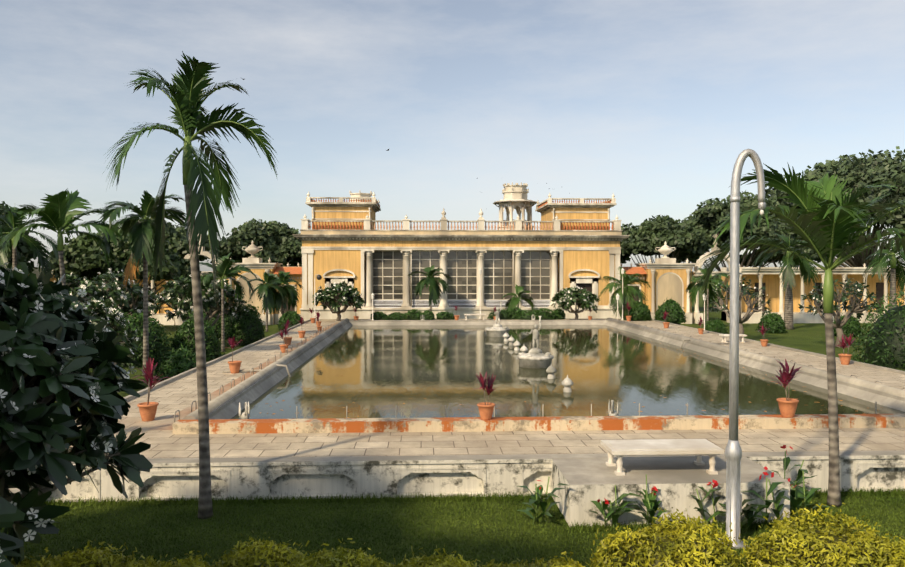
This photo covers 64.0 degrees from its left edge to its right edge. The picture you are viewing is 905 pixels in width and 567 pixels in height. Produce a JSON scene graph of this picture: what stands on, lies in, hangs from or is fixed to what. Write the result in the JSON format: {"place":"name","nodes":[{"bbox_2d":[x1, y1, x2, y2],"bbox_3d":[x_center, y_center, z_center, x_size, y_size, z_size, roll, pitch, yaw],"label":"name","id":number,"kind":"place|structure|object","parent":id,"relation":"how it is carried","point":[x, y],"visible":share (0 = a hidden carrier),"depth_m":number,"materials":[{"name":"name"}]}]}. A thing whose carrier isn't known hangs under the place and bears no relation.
{"place":"outdoors","nodes":[
{"label":"outdoors","id":0,"kind":"place"},
{"bbox_2d":[123,254,142,287],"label":"dead palm frond","id":1,"kind":"object","parent":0,"point":[129,270],"visible":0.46,"depth_m":30.71,"materials":[{"name":"brown plant"}]},
{"bbox_2d":[408,265,450,310],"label":"palm","id":2,"kind":"object","parent":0,"point":[431,281],"depth_m":59.25,"materials":[{"name":"green plant"}]},
{"bbox_2d":[0,0,904,270],"label":"sky","id":3,"kind":"structure","parent":0,"point":[653,105],"materials":[{"name":"blue"}]},
{"bbox_2d":[0,276,904,566],"bbox_3d":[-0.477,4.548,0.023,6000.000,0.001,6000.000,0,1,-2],"label":"lawn","id":4,"kind":"structure","parent":0,"point":[807,336],"depth_m":13.03,"materials":[{"name":"green plant"}]},
{"bbox_2d":[0,201,36,259],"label":"tree","id":5,"kind":"object","parent":4,"relation":"on","point":[3,209],"visible":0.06,"depth_m":62.98,"materials":[{"name":"green plant"}]},
{"bbox_2d":[0,213,37,273],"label":"tree","id":6,"kind":"object","parent":4,"relation":"on","point":[25,252],"visible":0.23,"depth_m":47.29,"materials":[{"name":"green plant"}]},
{"bbox_2d":[5,550,54,566],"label":"bush","id":7,"kind":"object","parent":4,"relation":"on","point":[24,562],"visible":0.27,"depth_m":9.76,"materials":[{"name":"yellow plant"}]},
{"bbox_2d":[0,206,65,278],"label":"palm","id":8,"kind":"object","parent":4,"relation":"on","point":[43,261],"depth_m":39.89,"materials":[{"name":"green plant"}]},
{"bbox_2d":[0,188,123,284],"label":"palm","id":9,"kind":"object","parent":4,"relation":"on","point":[50,208],"depth_m":29.30,"materials":[{"name":"green plant"}]},
{"bbox_2d":[0,262,152,566],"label":"frangipani","id":10,"kind":"object","parent":4,"relation":"on","point":[43,333],"depth_m":7.67,"materials":[{"name":"green plant"}]},
{"bbox_2d":[15,539,148,566],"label":"bush","id":11,"kind":"object","parent":4,"relation":"on","point":[91,556],"visible":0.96,"depth_m":9.34,"materials":[{"name":"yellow plant"}]},
{"bbox_2d":[70,296,140,353],"bbox_3d":[-14.089,2.297,26.444,4.967,3.726,4.986,0,1,-2],"label":"frangipani","id":12,"kind":"object","parent":4,"relation":"on","point":[121,328],"depth_m":26.59,"materials":[{"name":"green plant"}]},
{"bbox_2d":[54,268,158,317],"bbox_3d":[-18.614,1.573,38.201,6.216,4.811,6.028,0,1,-2],"label":"frangipani","id":13,"kind":"object","parent":4,"relation":"on","point":[115,292],"depth_m":37.32,"materials":[{"name":"green plant"}]},
{"bbox_2d":[45,229,201,299],"bbox_3d":[-24.608,-0.320,54.769,10.485,8.052,10.285,0,1,-2],"label":"tree","id":14,"kind":"object","parent":4,"relation":"on","point":[83,256],"depth_m":51.90,"materials":[{"name":"green plant"}]},
{"bbox_2d":[96,190,188,375],"bbox_3d":[-13.320,-0.014,31.546,4.242,8.100,4.410,0,1,-2],"label":"palm","id":15,"kind":"object","parent":4,"relation":"on","point":[140,245],"depth_m":31.13,"materials":[{"name":"green plant"}]},
{"bbox_2d":[116,309,173,367],"bbox_3d":[-15.362,3.445,35.495,3.003,4.511,3.236,0,1,20],"label":"topiary bush","id":16,"kind":"object","parent":4,"relation":"on","point":[156,347],"visible":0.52,"depth_m":34.92,"materials":[{"name":"green plant"}]},
{"bbox_2d":[97,217,221,261],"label":"tree","id":17,"kind":"object","parent":4,"relation":"on","point":[177,238],"depth_m":74.39,"materials":[{"name":"green plant"}]},
{"bbox_2d":[113,550,222,566],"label":"bush","id":18,"kind":"object","parent":4,"relation":"on","point":[190,561],"visible":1,"depth_m":9.29,"materials":[{"name":"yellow plant"}]},
{"bbox_2d":[153,343,195,382],"bbox_3d":[-11.384,3.733,30.085,2.080,2.527,2.244,-1,1,-43],"label":"topiary bush","id":19,"kind":"object","parent":4,"relation":"on","point":[176,362],"visible":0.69,"depth_m":29.54,"materials":[{"name":"green plant"}]},
{"bbox_2d":[103,51,277,518],"bbox_3d":[-4.661,0.132,13.488,2.952,8.395,3.013,0,1,-2],"label":"palm","id":20,"kind":"object","parent":4,"relation":"on","point":[193,119],"depth_m":13.31,"materials":[{"name":"green plant"}]},
{"bbox_2d":[170,313,224,361],"bbox_3d":[-13.249,3.432,37.529,2.780,4.040,2.882,0,1,-2],"label":"topiary bush","id":21,"kind":"object","parent":4,"relation":"on","point":[185,336],"visible":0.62,"depth_m":36.93,"materials":[{"name":"green plant"}]},
{"bbox_2d":[153,274,247,326],"bbox_3d":[-15.372,1.584,43.901,5.817,4.598,5.670,0,1,-2],"label":"frangipani","id":22,"kind":"object","parent":4,"relation":"on","point":[175,290],"depth_m":42.75,"materials":[{"name":"green plant"}]},
{"bbox_2d":[203,309,234,339],"bbox_3d":[-15.953,3.209,49.516,3.264,3.951,3.332,0,1,-2],"label":"topiary bush","id":23,"kind":"object","parent":4,"relation":"on","point":[228,322],"visible":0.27,"depth_m":48.51,"materials":[{"name":"green plant"}]},
{"bbox_2d":[184,252,257,351],"bbox_3d":[-13.007,1.020,40.906,4.064,5.729,3.735,0,1,-2],"label":"palm","id":24,"kind":"object","parent":4,"relation":"on","point":[206,280],"depth_m":40.93,"materials":[{"name":"green plant"}]},
{"bbox_2d":[228,300,266,345],"bbox_3d":[-12.904,3.267,45.523,2.426,4.398,2.321,0,1,-2],"label":"topiary bush","id":25,"kind":"object","parent":4,"relation":"on","point":[248,328],"visible":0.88,"depth_m":44.89,"materials":[{"name":"green plant"}]},
{"bbox_2d":[210,218,301,266],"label":"tree","id":26,"kind":"object","parent":4,"relation":"on","point":[278,242],"depth_m":76.49,"materials":[{"name":"green plant"}]},
{"bbox_2d":[213,532,319,566],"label":"bush","id":27,"kind":"object","parent":4,"relation":"on","point":[276,556],"visible":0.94,"depth_m":9.44,"materials":[{"name":"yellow plant"}]},
{"bbox_2d":[248,272,292,331],"bbox_3d":[-13.965,1.373,54.886,3.600,4.568,3.564,0,1,-2],"label":"palm","id":28,"kind":"object","parent":4,"relation":"on","point":[265,293],"depth_m":54.53,"materials":[{"name":"green plant"}]},
{"bbox_2d":[262,271,302,314],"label":"palm","id":29,"kind":"object","parent":4,"relation":"on","point":[292,294],"depth_m":55.63,"materials":[{"name":"green plant"}]},
{"bbox_2d":[277,311,302,330],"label":"topiary bush","id":30,"kind":"object","parent":4,"relation":"on","point":[293,317],"visible":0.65,"depth_m":52.25,"materials":[{"name":"green plant"}]},
{"bbox_2d":[288,538,403,566],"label":"bush","id":31,"kind":"object","parent":4,"relation":"on","point":[326,558],"visible":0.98,"depth_m":9.28,"materials":[{"name":"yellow plant"}]},
{"bbox_2d":[384,545,485,566],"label":"bush","id":32,"kind":"object","parent":4,"relation":"on","point":[439,560],"visible":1,"depth_m":9.52,"materials":[{"name":"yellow plant"}]},
{"bbox_2d":[293,182,629,320],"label":"palace building","id":33,"kind":"structure","parent":4,"relation":"on","point":[570,245],"depth_m":62.65,"materials":[{"name":"paint"}]},
{"bbox_2d":[32,234,904,324],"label":"palace arcades","id":34,"kind":"object","parent":4,"relation":"on","point":[665,277],"visible":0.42,"depth_m":63.87,"materials":[{"name":"paint"}]},
{"bbox_2d":[44,485,904,506],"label":"lawn edge tufts","id":35,"kind":"object","parent":4,"relation":"on","point":[89,502],"visible":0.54,"depth_m":14.33,"materials":[{"name":"green plant"}]},
{"bbox_2d":[314,268,706,329],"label":"garden lamp posts","id":36,"kind":"object","parent":4,"relation":"on","point":[319,277],"visible":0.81,"depth_m":55.28,"materials":[{"name":"metal"}]},
{"bbox_2d":[474,551,589,566],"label":"bush","id":37,"kind":"object","parent":4,"relation":"on","point":[553,562],"visible":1,"depth_m":9.97,"materials":[{"name":"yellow plant"}]},
{"bbox_2d":[600,562,648,566],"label":"bush","id":38,"kind":"object","parent":4,"relation":"on","point":[628,565],"visible":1,"depth_m":9.47,"materials":[{"name":"yellow plant"}]},
{"bbox_2d":[620,254,630,263],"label":"tree","id":39,"kind":"object","parent":4,"relation":"on","point":[624,259],"depth_m":83.91,"materials":[{"name":"green plant"}]},
{"bbox_2d":[621,300,651,320],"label":"topiary bush","id":40,"kind":"object","parent":4,"relation":"on","point":[639,311],"visible":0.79,"depth_m":55.97,"materials":[{"name":"green plant"}]},
{"bbox_2d":[620,215,710,265],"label":"tree","id":41,"kind":"object","parent":4,"relation":"on","point":[647,237],"depth_m":77.29,"materials":[{"name":"green plant"}]},
{"bbox_2d":[653,298,686,324],"bbox_3d":[16.546,2.538,55.305,2.510,3.029,2.580,0,1,-2],"label":"topiary bush","id":42,"kind":"object","parent":4,"relation":"on","point":[673,309],"visible":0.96,"depth_m":54.69,"materials":[{"name":"green plant"}]},
{"bbox_2d":[590,507,753,566],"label":"bush","id":43,"kind":"object","parent":4,"relation":"on","point":[667,545],"visible":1,"depth_m":10.09,"materials":[{"name":"yellow plant"}]},
{"bbox_2d":[517,445,832,530],"bbox_3d":[4.105,3.755,13.398,5.948,1.164,2.050,0,1,-2],"label":"canna","id":44,"kind":"object","parent":4,"relation":"on","point":[748,509],"depth_m":12.86,"materials":[{"name":"green plant"}]},
{"bbox_2d":[566,519,794,532],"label":"lawn edge tufts","id":45,"kind":"object","parent":4,"relation":"on","point":[583,527],"visible":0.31,"depth_m":12.78,"materials":[{"name":"green plant"}]},
{"bbox_2d":[685,268,729,321],"bbox_3d":[20.245,1.182,57.453,3.370,4.867,3.585,0,1,-2],"label":"palm","id":46,"kind":"object","parent":4,"relation":"on","point":[715,280],"depth_m":57.33,"materials":[{"name":"green plant"}]},
{"bbox_2d":[703,318,727,333],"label":"topiary bush","id":47,"kind":"object","parent":4,"relation":"on","point":[717,325],"visible":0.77,"depth_m":52.84,"materials":[{"name":"green plant"}]},
{"bbox_2d":[710,277,770,337],"bbox_3d":[18.761,1.670,47.359,4.186,4.314,4.118,0,1,-2],"label":"frangipani","id":48,"kind":"object","parent":4,"relation":"on","point":[748,314],"depth_m":47.25,"materials":[{"name":"green plant"}]},
{"bbox_2d":[717,149,765,548],"bbox_3d":[4.832,1.060,12.041,0.700,6.585,0.400,0,1,-2],"label":"street light pole","id":49,"kind":"object","parent":4,"relation":"on","point":[733,452],"visible":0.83,"depth_m":11.97,"materials":[{"name":"grey metal"}]},
{"bbox_2d":[677,191,807,277],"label":"tree","id":50,"kind":"object","parent":4,"relation":"on","point":[703,217],"depth_m":80.54,"materials":[{"name":"green plant"}]},
{"bbox_2d":[755,310,786,333],"bbox_3d":[23.848,3.308,54.126,2.224,2.740,2.264,0,1,-2],"label":"topiary bush","id":51,"kind":"object","parent":4,"relation":"on","point":[774,323],"visible":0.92,"depth_m":53.50,"materials":[{"name":"green plant"}]},
{"bbox_2d":[739,222,826,266],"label":"tree","id":52,"kind":"object","parent":4,"relation":"on","point":[813,254],"depth_m":85.25,"materials":[{"name":"green plant"}]},
{"bbox_2d":[753,232,821,329],"bbox_3d":[26.486,-0.314,57.085,5.835,7.870,6.340,0,1,-2],"label":"royal palm","id":53,"kind":"object","parent":4,"relation":"on","point":[805,270],"depth_m":56.87,"materials":[{"name":"green plant"}]},
{"bbox_2d":[756,557,828,566],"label":"bush","id":54,"kind":"object","parent":4,"relation":"on","point":[789,565],"visible":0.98,"depth_m":9.59,"materials":[{"name":"yellow plant"}]},
{"bbox_2d":[690,163,904,506],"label":"palm","id":55,"kind":"object","parent":4,"relation":"on","point":[827,215],"depth_m":13.99,"materials":[{"name":"green plant"}]},
{"bbox_2d":[733,500,904,566],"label":"hedge bush","id":56,"kind":"object","parent":4,"relation":"on","point":[829,546],"visible":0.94,"depth_m":10.25,"materials":[{"name":"yellow plant"}]},
{"bbox_2d":[765,146,904,266],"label":"tree","id":57,"kind":"object","parent":4,"relation":"on","point":[856,172],"depth_m":89.10,"materials":[{"name":"green plant"}]},
{"bbox_2d":[798,277,879,347],"bbox_3d":[23.195,1.745,43.618,4.273,4.283,4.094,0,1,-2],"label":"frangipani","id":58,"kind":"object","parent":4,"relation":"on","point":[860,286],"depth_m":43.06,"materials":[{"name":"green plant"}]},
{"bbox_2d":[833,313,863,336],"bbox_3d":[27.826,3.373,51.294,2.371,2.701,2.370,0,1,-2],"label":"topiary bush","id":59,"kind":"object","parent":4,"relation":"on","point":[853,324],"visible":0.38,"depth_m":50.54,"materials":[{"name":"green plant"}]},
{"bbox_2d":[850,288,904,368],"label":"topiary bush","id":60,"kind":"object","parent":4,"relation":"on","point":[884,344],"visible":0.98,"depth_m":34.80,"materials":[{"name":"green plant"}]},
{"bbox_2d":[862,236,904,307],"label":"royal palm","id":61,"kind":"object","parent":4,"relation":"on","point":[883,263],"depth_m":52.22,"materials":[{"name":"green plant"}]},
{"bbox_2d":[870,536,904,566],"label":"hedge bush","id":62,"kind":"object","parent":4,"relation":"on","point":[901,544],"visible":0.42,"depth_m":10.04,"materials":[{"name":"yellow plant"}]},
{"bbox_2d":[9,318,904,526],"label":"terrace paving","id":63,"kind":"structure","parent":0,"point":[333,457],"depth_m":15.74,"materials":[{"name":"stone"}]},
{"bbox_2d":[312,281,365,320],"bbox_3d":[-8.826,1.356,56.030,4.146,3.151,3.965,0,1,-2],"label":"frangipani","id":64,"kind":"object","parent":63,"relation":"on","point":[348,293],"depth_m":55.19,"materials":[{"name":"green plant"}]},
{"bbox_2d":[370,311,387,319],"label":"bush","id":65,"kind":"object","parent":63,"relation":"on","point":[377,315],"visible":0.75,"depth_m":57.06,"materials":[{"name":"green plant"}]},
{"bbox_2d":[384,312,406,319],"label":"bush row","id":66,"kind":"object","parent":63,"relation":"on","point":[395,316],"visible":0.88,"depth_m":56.89,"materials":[{"name":"green plant"}]},
{"bbox_2d":[404,309,421,319],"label":"bush","id":67,"kind":"object","parent":63,"relation":"on","point":[412,314],"visible":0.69,"depth_m":57.07,"materials":[{"name":"green plant"}]},
{"bbox_2d":[417,309,434,319],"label":"bush","id":68,"kind":"object","parent":63,"relation":"on","point":[430,315],"visible":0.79,"depth_m":56.95,"materials":[{"name":"green plant"}]},
{"bbox_2d":[436,311,454,319],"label":"bush","id":69,"kind":"object","parent":63,"relation":"on","point":[442,315],"visible":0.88,"depth_m":57.30,"materials":[{"name":"green plant"}]},
{"bbox_2d":[464,314,485,319],"bbox_3d":[1.756,2.627,56.542,1.700,0.508,0.600,0,1,-2],"label":"marble bench","id":70,"kind":"object","parent":63,"relation":"on","point":[466,315],"visible":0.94,"depth_m":56.27,"materials":[{"name":"white stone"}]},
{"bbox_2d":[137,309,851,420],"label":"flower pots","id":71,"kind":"object","parent":63,"relation":"on","point":[787,408],"visible":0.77,"depth_m":18.41,"materials":[{"name":"orange ceramic"}]},
{"bbox_2d":[131,303,857,394],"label":"potted plants","id":72,"kind":"object","parent":71,"relation":"in","point":[786,377],"visible":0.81,"depth_m":18.52,"materials":[{"name":"plant"}]},
{"bbox_2d":[487,308,515,319],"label":"bush","id":73,"kind":"object","parent":63,"relation":"on","point":[504,314],"visible":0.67,"depth_m":57.48,"materials":[{"name":"green plant"}]},
{"bbox_2d":[507,305,522,319],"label":"bush","id":74,"kind":"object","parent":63,"relation":"on","point":[518,311],"visible":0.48,"depth_m":57.62,"materials":[{"name":"green plant"}]},
{"bbox_2d":[517,309,540,319],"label":"bush","id":75,"kind":"object","parent":63,"relation":"on","point":[525,315],"visible":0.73,"depth_m":57.24,"materials":[{"name":"green plant"}]},
{"bbox_2d":[535,308,556,319],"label":"bush","id":76,"kind":"object","parent":63,"relation":"on","point":[546,315],"visible":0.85,"depth_m":57.18,"materials":[{"name":"green plant"}]},
{"bbox_2d":[223,339,876,418],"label":"pipes","id":77,"kind":"object","parent":63,"relation":"on","point":[282,365],"visible":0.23,"depth_m":19.20,"materials":[{"name":"grey metal"}]},
{"bbox_2d":[553,307,565,319],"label":"bush","id":78,"kind":"object","parent":63,"relation":"on","point":[559,313],"visible":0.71,"depth_m":57.77,"materials":[{"name":"green plant"}]},
{"bbox_2d":[231,325,904,418],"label":"pool water","id":79,"kind":"structure","parent":63,"relation":"in","point":[384,370],"depth_m":26.29,"materials":[{"name":"green liquid"}]},
{"bbox_2d":[239,302,618,418],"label":"fountain statues","id":80,"kind":"object","parent":79,"relation":"in","point":[535,358],"visible":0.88,"depth_m":29.85,"materials":[{"name":"stone"}]},
{"bbox_2d":[273,341,882,417],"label":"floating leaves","id":81,"kind":"object","parent":79,"relation":"on","point":[561,403],"visible":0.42,"depth_m":21.68,"materials":[{"name":"plant"}]},
{"bbox_2d":[551,286,599,319],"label":"frangipani tree","id":82,"kind":"object","parent":63,"relation":"on","point":[587,303],"depth_m":56.28,"materials":[{"name":"green plant"}]},
{"bbox_2d":[599,266,650,318],"bbox_3d":[13.628,0.802,57.246,4.160,4.339,4.128,0,1,-2],"label":"shaggy palm","id":83,"kind":"object","parent":63,"relation":"on","point":[630,296],"depth_m":56.58,"materials":[{"name":"green plant"}]},
{"bbox_2d":[601,439,723,475],"bbox_3d":[3.994,3.328,13.905,2.100,0.478,0.900,0,1,-2],"label":"marble bench","id":84,"kind":"object","parent":63,"relation":"on","point":[620,449],"visible":1,"depth_m":13.65,"materials":[{"name":"white stone"}]},
{"bbox_2d":[719,334,746,342],"bbox_3d":[15.103,2.951,38.989,1.300,0.428,0.550,0,1,-2],"label":"marble bench","id":85,"kind":"object","parent":63,"relation":"on","point":[725,336],"visible":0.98,"depth_m":38.82,"materials":[{"name":"white stone"}]},
{"bbox_2d":[503,284,535,309],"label":"palm","id":86,"kind":"object","parent":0,"point":[514,300],"depth_m":59.74,"materials":[{"name":"green plant"}]}
]}

